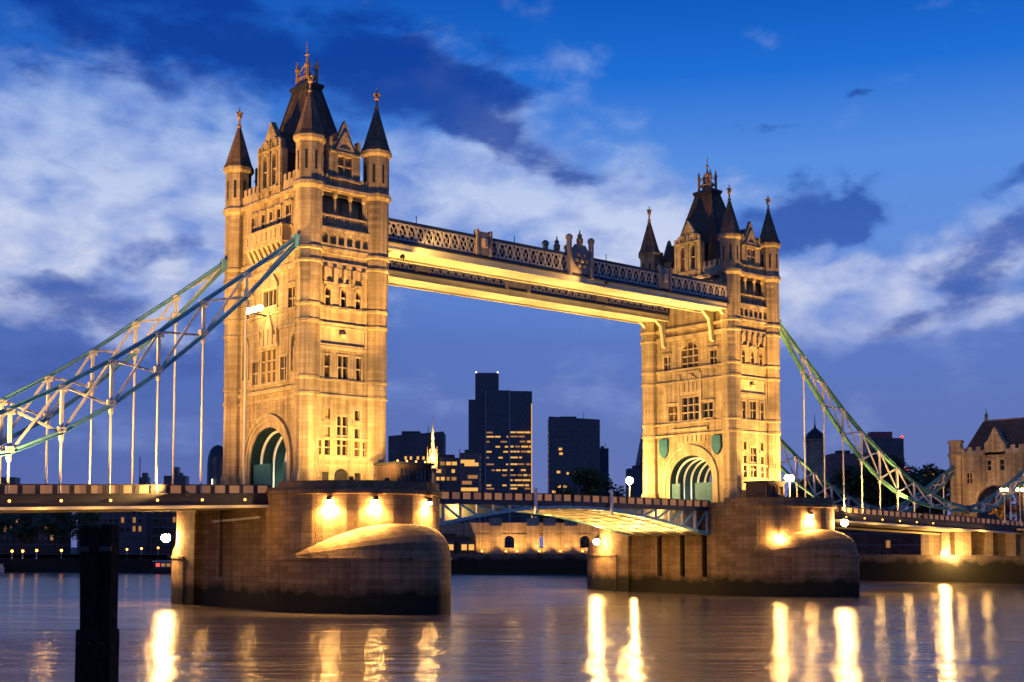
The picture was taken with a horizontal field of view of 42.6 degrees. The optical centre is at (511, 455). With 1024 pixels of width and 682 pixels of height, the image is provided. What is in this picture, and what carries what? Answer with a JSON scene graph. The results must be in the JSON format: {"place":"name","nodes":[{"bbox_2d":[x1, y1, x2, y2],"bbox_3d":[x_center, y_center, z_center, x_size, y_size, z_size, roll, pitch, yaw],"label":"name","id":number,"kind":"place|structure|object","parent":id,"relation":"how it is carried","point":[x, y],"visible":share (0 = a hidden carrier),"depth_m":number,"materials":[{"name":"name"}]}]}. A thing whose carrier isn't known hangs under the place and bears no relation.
{"place":"outdoors","nodes":[
{"label":"outdoors","id":0,"kind":"place"},
{"bbox_2d":[1,477,19,483],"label":"skyline building","id":1,"kind":"structure","parent":0,"point":[14,480],"depth_m":899.50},
{"bbox_2d":[0,513,70,553],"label":"waterfront building","id":2,"kind":"structure","parent":0,"point":[42,544],"depth_m":450.11,"materials":[{"name":"brick"}]},
{"bbox_2d":[77,511,151,553],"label":"waterfront building","id":3,"kind":"structure","parent":0,"point":[135,532],"depth_m":449.87,"materials":[{"name":"grey glass"}]},
{"bbox_2d":[139,457,149,483],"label":"skyline building","id":4,"kind":"structure","parent":0,"point":[144,478],"depth_m":899.86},
{"bbox_2d":[151,511,176,553],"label":"waterfront building","id":5,"kind":"structure","parent":0,"point":[164,522],"depth_m":443.94,"materials":[{"name":"brick"}]},
{"bbox_2d":[164,467,188,483],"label":"skyline building","id":6,"kind":"structure","parent":0,"point":[180,478],"depth_m":899.71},
{"bbox_2d":[207,445,222,483],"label":"domed building","id":7,"kind":"structure","parent":0,"point":[215,466],"depth_m":694.88,"materials":[{"name":"blue glass"}]},
{"bbox_2d":[42,547,542,554],"bbox_3d":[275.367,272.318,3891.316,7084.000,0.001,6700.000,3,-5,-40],"label":"ground","id":8,"kind":"structure","parent":0,"point":[73,550],"depth_m":398.00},
{"bbox_2d":[0,513,43,553],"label":"tree","id":9,"kind":"object","parent":8,"relation":"on","point":[24,531],"visible":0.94,"depth_m":405.70,"materials":[{"name":"green plant"}]},
{"bbox_2d":[32,512,73,553],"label":"tree","id":10,"kind":"object","parent":8,"relation":"on","point":[53,529],"visible":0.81,"depth_m":406.95,"materials":[{"name":"green plant"}]},
{"bbox_2d":[64,512,107,542],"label":"tree","id":11,"kind":"object","parent":8,"relation":"on","point":[73,524],"visible":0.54,"depth_m":406.15,"materials":[{"name":"green plant"}]},
{"bbox_2d":[436,449,459,522],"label":"office block","id":12,"kind":"structure","parent":8,"relation":"on","point":[448,475],"depth_m":689.05,"materials":[{"name":"grey glass"}]},
{"bbox_2d":[442,534,455,553],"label":"building","id":13,"kind":"structure","parent":8,"relation":"on","point":[450,539],"depth_m":412.59,"materials":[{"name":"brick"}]},
{"bbox_2d":[460,537,475,553],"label":"building","id":14,"kind":"structure","parent":8,"relation":"on","point":[467,545],"depth_m":412.41,"materials":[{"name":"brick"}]},
{"bbox_2d":[460,444,480,522],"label":"office block","id":15,"kind":"structure","parent":8,"relation":"on","point":[470,468],"depth_m":680.78,"materials":[{"name":"grey glass"}]},
{"bbox_2d":[439,518,598,553],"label":"fort wall","id":16,"kind":"structure","parent":8,"relation":"on","point":[564,537],"depth_m":416.34,"materials":[{"name":"stone"}]},
{"bbox_2d":[554,464,616,547],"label":"tree","id":17,"kind":"object","parent":8,"relation":"on","point":[594,480],"visible":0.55,"depth_m":427.38,"materials":[{"name":"green plant"}]},
{"bbox_2d":[603,484,627,495],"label":"tree","id":18,"kind":"object","parent":8,"relation":"on","point":[616,493],"visible":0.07,"depth_m":429.73,"materials":[{"name":"green plant"}]},
{"bbox_2d":[786,479,837,503],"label":"tree","id":19,"kind":"object","parent":8,"relation":"on","point":[801,492],"visible":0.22,"depth_m":355.51,"materials":[{"name":"green plant"}]},
{"bbox_2d":[805,416,823,485],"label":"castle turret","id":20,"kind":"object","parent":8,"relation":"on","point":[814,448],"visible":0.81,"depth_m":476.56,"materials":[{"name":"stone"}]},
{"bbox_2d":[828,463,884,508],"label":"tree","id":21,"kind":"object","parent":8,"relation":"on","point":[852,477],"visible":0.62,"depth_m":357.82,"materials":[{"name":"green plant"}]},
{"bbox_2d":[834,529,920,554],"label":"quay store","id":22,"kind":"structure","parent":8,"relation":"on","point":[881,543],"depth_m":329.29,"materials":[{"name":"brick"}]},
{"bbox_2d":[853,449,926,510],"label":"tree","id":23,"kind":"object","parent":8,"relation":"on","point":[889,498],"visible":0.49,"depth_m":356.18,"materials":[{"name":"green plant"}]},
{"bbox_2d":[892,463,949,513],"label":"tree","id":24,"kind":"object","parent":8,"relation":"on","point":[930,471],"visible":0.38,"depth_m":355.23,"materials":[{"name":"green plant"}]},
{"bbox_2d":[983,482,1023,520],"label":"tree","id":25,"kind":"object","parent":8,"relation":"on","point":[999,512],"visible":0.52,"depth_m":274.72,"materials":[{"name":"green plant"}]},
{"bbox_2d":[388,431,445,462],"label":"office block","id":26,"kind":"structure","parent":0,"point":[410,446],"depth_m":699.45,"materials":[{"name":"black glass"}]},
{"bbox_2d":[426,419,437,482],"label":"monument spire","id":27,"kind":"structure","parent":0,"point":[433,454],"depth_m":646.91,"materials":[{"name":"stone"}]},
{"bbox_2d":[468,371,531,547],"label":"office tower","id":28,"kind":"structure","parent":0,"point":[500,429],"depth_m":1281.38,"materials":[{"name":"grey glass"}]},
{"bbox_2d":[0,554,1023,681],"bbox_3d":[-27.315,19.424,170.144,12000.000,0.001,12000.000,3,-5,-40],"label":"water","id":29,"kind":"structure","parent":0,"point":[530,628],"depth_m":111.63,"materials":[{"name":"blue liquid"}]},
{"bbox_2d":[0,558,166,572],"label":"river wall","id":30,"kind":"structure","parent":29,"relation":"in","point":[135,565],"depth_m":395.69,"materials":[{"name":"stone"}]},
{"bbox_2d":[75,524,119,681],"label":"mooring pile","id":31,"kind":"object","parent":29,"relation":"in","point":[97,647],"visible":1,"depth_m":57.51,"materials":[{"name":"black wood"}]},
{"bbox_2d":[149,561,171,573],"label":"moored boat","id":32,"kind":"object","parent":29,"relation":"on","point":[162,567],"visible":0.28,"depth_m":375.23,"materials":[{"name":"black metal"}]},
{"bbox_2d":[171,480,451,614],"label":"bridge pier","id":33,"kind":"structure","parent":29,"relation":"in","point":[304,546],"depth_m":152.13,"materials":[{"name":"stone"}]},
{"bbox_2d":[0,484,270,512],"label":"side span deck","id":34,"kind":"structure","parent":33,"relation":"on","point":[33,498],"depth_m":146.51,"materials":[{"name":"metal"}]},
{"bbox_2d":[220,42,391,487],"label":"bridge tower","id":35,"kind":"structure","parent":33,"relation":"on","point":[316,370],"depth_m":167.29,"materials":[{"name":"stone"}]},
{"bbox_2d":[0,259,227,483],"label":"suspension chain","id":36,"kind":"object","parent":35,"relation":"hanging from","point":[219,269],"visible":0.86,"depth_m":165.00,"materials":[{"name":"teal paint"}]},
{"bbox_2d":[0,233,299,492],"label":"suspension chain","id":37,"kind":"object","parent":35,"relation":"hanging from","point":[61,429],"visible":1,"depth_m":148.31,"materials":[{"name":"teal paint"}]},
{"bbox_2d":[243,294,253,323],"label":"window","id":38,"kind":"structure","parent":35,"relation":"in","point":[251,298],"depth_m":173.17,"materials":[{"name":"stone"}]},
{"bbox_2d":[249,212,257,232],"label":"window","id":39,"kind":"structure","parent":35,"relation":"in","point":[255,215],"depth_m":173.68,"materials":[{"name":"stone"}]},
{"bbox_2d":[249,360,259,388],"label":"window","id":40,"kind":"structure","parent":35,"relation":"in","point":[257,362],"depth_m":171.74,"materials":[{"name":"stone"}]},
{"bbox_2d":[247,305,266,316],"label":"wall lantern","id":41,"kind":"object","parent":35,"relation":"attached to","point":[254,308],"depth_m":168.23,"materials":[{"name":"white metal"}]},
{"bbox_2d":[258,210,266,229],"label":"window","id":42,"kind":"structure","parent":35,"relation":"in","point":[263,212],"depth_m":171.95,"materials":[{"name":"stone"}]},
{"bbox_2d":[260,154,267,191],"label":"window","id":43,"kind":"structure","parent":35,"relation":"in","point":[265,155],"depth_m":171.74,"materials":[{"name":"stone"}]},
{"bbox_2d":[258,343,278,386],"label":"window","id":44,"kind":"structure","parent":35,"relation":"in","point":[271,357],"depth_m":169.40,"materials":[{"name":"stone"}]},
{"bbox_2d":[260,282,278,310],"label":"window","id":45,"kind":"structure","parent":35,"relation":"in","point":[272,296],"depth_m":169.82,"materials":[{"name":"stone"}]},
{"bbox_2d":[266,207,274,226],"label":"window","id":46,"kind":"structure","parent":35,"relation":"in","point":[271,209],"depth_m":170.23,"materials":[{"name":"stone"}]},
{"bbox_2d":[269,150,277,187],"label":"window","id":47,"kind":"structure","parent":35,"relation":"in","point":[274,151],"depth_m":169.98,"materials":[{"name":"stone"}]},
{"bbox_2d":[274,204,282,223],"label":"window","id":48,"kind":"structure","parent":35,"relation":"in","point":[279,206],"depth_m":168.74,"materials":[{"name":"stone"}]},
{"bbox_2d":[277,353,287,382],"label":"window","id":49,"kind":"structure","parent":35,"relation":"in","point":[285,368],"depth_m":166.21,"materials":[{"name":"stone"}]},
{"bbox_2d":[283,199,292,225],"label":"window","id":50,"kind":"structure","parent":35,"relation":"in","point":[289,202],"depth_m":166.94,"materials":[{"name":"stone"}]},
{"bbox_2d":[285,281,294,312],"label":"window","id":51,"kind":"structure","parent":35,"relation":"in","point":[291,284],"depth_m":165.56,"materials":[{"name":"stone"}]},
{"bbox_2d":[323,440,331,455],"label":"window","id":52,"kind":"structure","parent":35,"relation":"in","point":[325,442],"depth_m":163.31,"materials":[{"name":"stone"}]},
{"bbox_2d":[322,353,332,380],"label":"window","id":53,"kind":"structure","parent":35,"relation":"in","point":[325,355],"depth_m":163.83,"materials":[{"name":"stone"}]},
{"bbox_2d":[322,406,333,421],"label":"window","id":54,"kind":"structure","parent":35,"relation":"in","point":[325,411],"depth_m":163.43,"materials":[{"name":"stone"}]},
{"bbox_2d":[323,425,332,439],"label":"window","id":55,"kind":"structure","parent":35,"relation":"in","point":[325,427],"depth_m":163.31,"materials":[{"name":"stone"}]},
{"bbox_2d":[322,281,334,308],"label":"window","id":56,"kind":"structure","parent":35,"relation":"in","point":[326,296],"depth_m":164.35,"materials":[{"name":"stone"}]},
{"bbox_2d":[334,469,347,479],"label":"door","id":57,"kind":"structure","parent":35,"relation":"in","point":[340,474],"depth_m":164.55,"materials":[{"name":"brown wood"}]},
{"bbox_2d":[334,414,349,456],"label":"window","id":58,"kind":"structure","parent":35,"relation":"in","point":[340,421],"depth_m":164.79,"materials":[{"name":"stone"}]},
{"bbox_2d":[336,354,350,382],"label":"window","id":59,"kind":"structure","parent":35,"relation":"in","point":[341,367],"depth_m":165.36,"materials":[{"name":"stone"}]},
{"bbox_2d":[338,283,349,310],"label":"window","id":60,"kind":"structure","parent":35,"relation":"in","point":[341,294],"depth_m":165.88,"materials":[{"name":"stone"}]},
{"bbox_2d":[335,153,354,180],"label":"window","id":61,"kind":"structure","parent":35,"relation":"in","point":[343,167],"depth_m":166.96,"materials":[{"name":"stone"}]},
{"bbox_2d":[347,201,357,226],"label":"window","id":62,"kind":"structure","parent":35,"relation":"in","point":[356,204],"depth_m":169.40,"materials":[{"name":"glass"}]},
{"bbox_2d":[352,441,360,457],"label":"window","id":63,"kind":"structure","parent":35,"relation":"in","point":[354,444],"depth_m":166.09,"materials":[{"name":"stone"}]},
{"bbox_2d":[352,409,362,423],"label":"window","id":64,"kind":"structure","parent":35,"relation":"in","point":[355,411],"depth_m":166.37,"materials":[{"name":"stone"}]},
{"bbox_2d":[352,427,362,441],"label":"window","id":65,"kind":"structure","parent":35,"relation":"in","point":[355,429],"depth_m":166.21,"materials":[{"name":"stone"}]},
{"bbox_2d":[354,356,363,383],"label":"window","id":66,"kind":"structure","parent":35,"relation":"in","point":[356,361],"depth_m":166.86,"materials":[{"name":"stone"}]},
{"bbox_2d":[353,285,364,312],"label":"window","id":67,"kind":"structure","parent":35,"relation":"in","point":[357,288],"depth_m":167.23,"materials":[{"name":"stone"}]},
{"bbox_2d":[388,216,728,341],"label":"walkway","id":68,"kind":"structure","parent":35,"relation":"attached to","point":[578,267],"depth_m":190.56,"materials":[{"name":"paint"}]},
{"bbox_2d":[373,460,434,482],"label":"control cabin","id":69,"kind":"object","parent":33,"relation":"on","point":[415,471],"visible":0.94,"depth_m":161.90,"materials":[{"name":"stone"}]},
{"bbox_2d":[399,466,415,481],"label":"window","id":70,"kind":"structure","parent":69,"relation":"in","point":[405,473],"depth_m":161.33,"materials":[{"name":"glass"}]},
{"bbox_2d":[415,467,430,482],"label":"window","id":71,"kind":"structure","parent":69,"relation":"in","point":[421,474],"depth_m":162.83,"materials":[{"name":"glass"}]},
{"bbox_2d":[439,488,573,525],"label":"bascule leaf","id":72,"kind":"object","parent":33,"relation":"on","point":[456,506],"visible":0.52,"depth_m":180.92,"materials":[{"name":"metal"}]},
{"bbox_2d":[167,554,586,573],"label":"river wall","id":73,"kind":"structure","parent":29,"relation":"in","point":[518,563],"depth_m":370.26,"materials":[{"name":"stone"}]},
{"bbox_2d":[586,497,859,596],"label":"bridge pier","id":74,"kind":"structure","parent":29,"relation":"in","point":[740,549],"depth_m":204.60,"materials":[{"name":"stone"}]},
{"bbox_2d":[517,491,709,536],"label":"bascule leaf","id":75,"kind":"object","parent":74,"relation":"on","point":[631,516],"visible":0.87,"depth_m":204.73,"materials":[{"name":"metal"}]},
{"bbox_2d":[638,158,780,501],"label":"bridge tower","id":76,"kind":"structure","parent":74,"relation":"on","point":[709,407],"depth_m":219.52,"materials":[{"name":"stone"}]},
{"bbox_2d":[388,260,668,348],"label":"walkway","id":77,"kind":"structure","parent":76,"relation":"attached to","point":[430,279],"depth_m":205.54,"materials":[{"name":"paint"}]},
{"bbox_2d":[661,353,671,373],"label":"window","id":78,"kind":"structure","parent":76,"relation":"in","point":[668,364],"depth_m":225.30,"materials":[{"name":"stone"}]},
{"bbox_2d":[666,403,677,423],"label":"window","id":79,"kind":"structure","parent":76,"relation":"in","point":[673,406],"depth_m":223.90,"materials":[{"name":"stone"}]},
{"bbox_2d":[678,245,685,273],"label":"window","id":80,"kind":"structure","parent":76,"relation":"in","point":[683,259],"depth_m":223.49,"materials":[{"name":"stone"}]},
{"bbox_2d":[680,395,698,422],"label":"window","id":81,"kind":"structure","parent":76,"relation":"in","point":[691,405],"depth_m":221.11,"materials":[{"name":"stone"}]},
{"bbox_2d":[679,341,700,373],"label":"window","id":82,"kind":"structure","parent":76,"relation":"in","point":[691,354],"depth_m":221.75,"materials":[{"name":"stone"}]},
{"bbox_2d":[688,243,696,271],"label":"window","id":83,"kind":"structure","parent":76,"relation":"in","point":[693,257],"depth_m":221.75,"materials":[{"name":"stone"}]},
{"bbox_2d":[701,399,714,419],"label":"window","id":84,"kind":"structure","parent":76,"relation":"in","point":[709,407],"depth_m":217.84,"materials":[{"name":"stone"}]},
{"bbox_2d":[707,346,718,367],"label":"window","id":85,"kind":"structure","parent":76,"relation":"in","point":[714,358],"depth_m":217.47,"materials":[{"name":"stone"}]},
{"bbox_2d":[741,345,747,365],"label":"window","id":86,"kind":"structure","parent":76,"relation":"in","point":[742,346],"depth_m":215.93,"materials":[{"name":"stone"}]},
{"bbox_2d":[746,246,756,266],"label":"window","id":87,"kind":"structure","parent":76,"relation":"in","point":[749,256],"depth_m":218.64,"materials":[{"name":"stone"}]},
{"bbox_2d":[749,346,756,366],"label":"window","id":88,"kind":"structure","parent":76,"relation":"in","point":[752,347],"depth_m":217.41,"materials":[{"name":"stone"}]},
{"bbox_2d":[749,400,757,421],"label":"window","id":89,"kind":"structure","parent":76,"relation":"in","point":[751,415],"depth_m":216.88,"materials":[{"name":"stone"}]},
{"bbox_2d":[749,446,758,478],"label":"window","id":90,"kind":"structure","parent":76,"relation":"in","point":[751,448],"depth_m":216.25,"materials":[{"name":"glass"}]},
{"bbox_2d":[757,347,764,367],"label":"window","id":91,"kind":"structure","parent":76,"relation":"in","point":[760,349],"depth_m":218.53,"materials":[{"name":"stone"}]},
{"bbox_2d":[759,401,765,421],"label":"window","id":92,"kind":"structure","parent":76,"relation":"in","point":[760,402],"depth_m":218.16,"materials":[{"name":"stone"}]},
{"bbox_2d":[780,437,954,514],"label":"suspension chain","id":93,"kind":"object","parent":76,"relation":"hanging from","point":[950,471],"visible":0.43,"depth_m":261.14,"materials":[{"name":"green paint"}]},
{"bbox_2d":[780,319,1023,524],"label":"suspension chain","id":94,"kind":"object","parent":76,"relation":"hanging from","point":[787,339],"visible":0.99,"depth_m":236.06,"materials":[{"name":"green paint"}]},
{"bbox_2d":[743,479,786,496],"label":"control cabin","id":95,"kind":"object","parent":74,"relation":"on","point":[768,488],"visible":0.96,"depth_m":207.36,"materials":[{"name":"stone"}]},
{"bbox_2d":[768,484,776,496],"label":"window","id":96,"kind":"structure","parent":95,"relation":"in","point":[771,487],"depth_m":206.85,"materials":[{"name":"glass"}]},
{"bbox_2d":[776,485,784,496],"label":"window","id":97,"kind":"structure","parent":95,"relation":"in","point":[779,488],"depth_m":208.12,"materials":[{"name":"glass"}]},
{"bbox_2d":[834,506,1023,534],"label":"side span deck","id":98,"kind":"structure","parent":74,"relation":"on","point":[864,519],"depth_m":252.56,"materials":[{"name":"metal"}]},
{"bbox_2d":[859,554,1023,583],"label":"river wall","id":99,"kind":"structure","parent":29,"relation":"in","point":[1000,569],"depth_m":280.43,"materials":[{"name":"stone"}]},
{"bbox_2d":[921,528,1023,555],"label":"bank pier","id":100,"kind":"structure","parent":99,"relation":"on","point":[974,543],"depth_m":277.23,"materials":[{"name":"stone"}]},
{"bbox_2d":[948,411,1023,520],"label":"abutment tower","id":101,"kind":"structure","parent":100,"relation":"on","point":[991,455],"depth_m":286.13,"materials":[{"name":"stone"}]},
{"bbox_2d":[964,471,973,484],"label":"window","id":102,"kind":"structure","parent":101,"relation":"in","point":[970,473],"depth_m":287.92,"materials":[{"name":"stone"}]},
{"bbox_2d":[985,458,992,471],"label":"window","id":103,"kind":"structure","parent":101,"relation":"in","point":[990,465],"depth_m":284.60,"materials":[{"name":"stone"}]},
{"bbox_2d":[997,457,1005,471],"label":"window","id":104,"kind":"structure","parent":101,"relation":"in","point":[1003,467],"depth_m":282.28,"materials":[{"name":"stone"}]},
{"bbox_2d":[0,0,1023,546],"label":"sky","id":105,"kind":"structure","parent":0,"point":[884,139],"materials":[{"name":"blue"}]},
{"bbox_2d":[531,514,563,522],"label":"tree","id":106,"kind":"object","parent":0,"point":[541,517],"visible":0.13,"depth_m":424.08,"materials":[{"name":"green plant"}]},
{"bbox_2d":[548,413,599,547],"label":"office block","id":107,"kind":"structure","parent":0,"point":[573,442],"depth_m":998.37,"materials":[{"name":"grey glass"}]},
{"bbox_2d":[600,442,608,494],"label":"office block","id":108,"kind":"structure","parent":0,"point":[604,460],"depth_m":1049.07,"materials":[{"name":"black metal"}]},
{"bbox_2d":[626,466,642,496],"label":"office block","id":109,"kind":"structure","parent":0,"point":[635,473],"depth_m":798.98,"materials":[{"name":"grey concrete"}]},
{"bbox_2d":[635,435,642,467],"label":"glass tower","id":110,"kind":"structure","parent":0,"point":[639,460],"depth_m":892.23,"materials":[{"name":"blue glass"}]},
{"bbox_2d":[825,450,870,507],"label":"office block","id":111,"kind":"structure","parent":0,"point":[833,460],"depth_m":699.89,"materials":[{"name":"grey brick"}]},
{"bbox_2d":[863,432,907,510],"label":"office block","id":112,"kind":"structure","parent":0,"point":[883,441],"depth_m":799.79,"materials":[{"name":"grey glass"}]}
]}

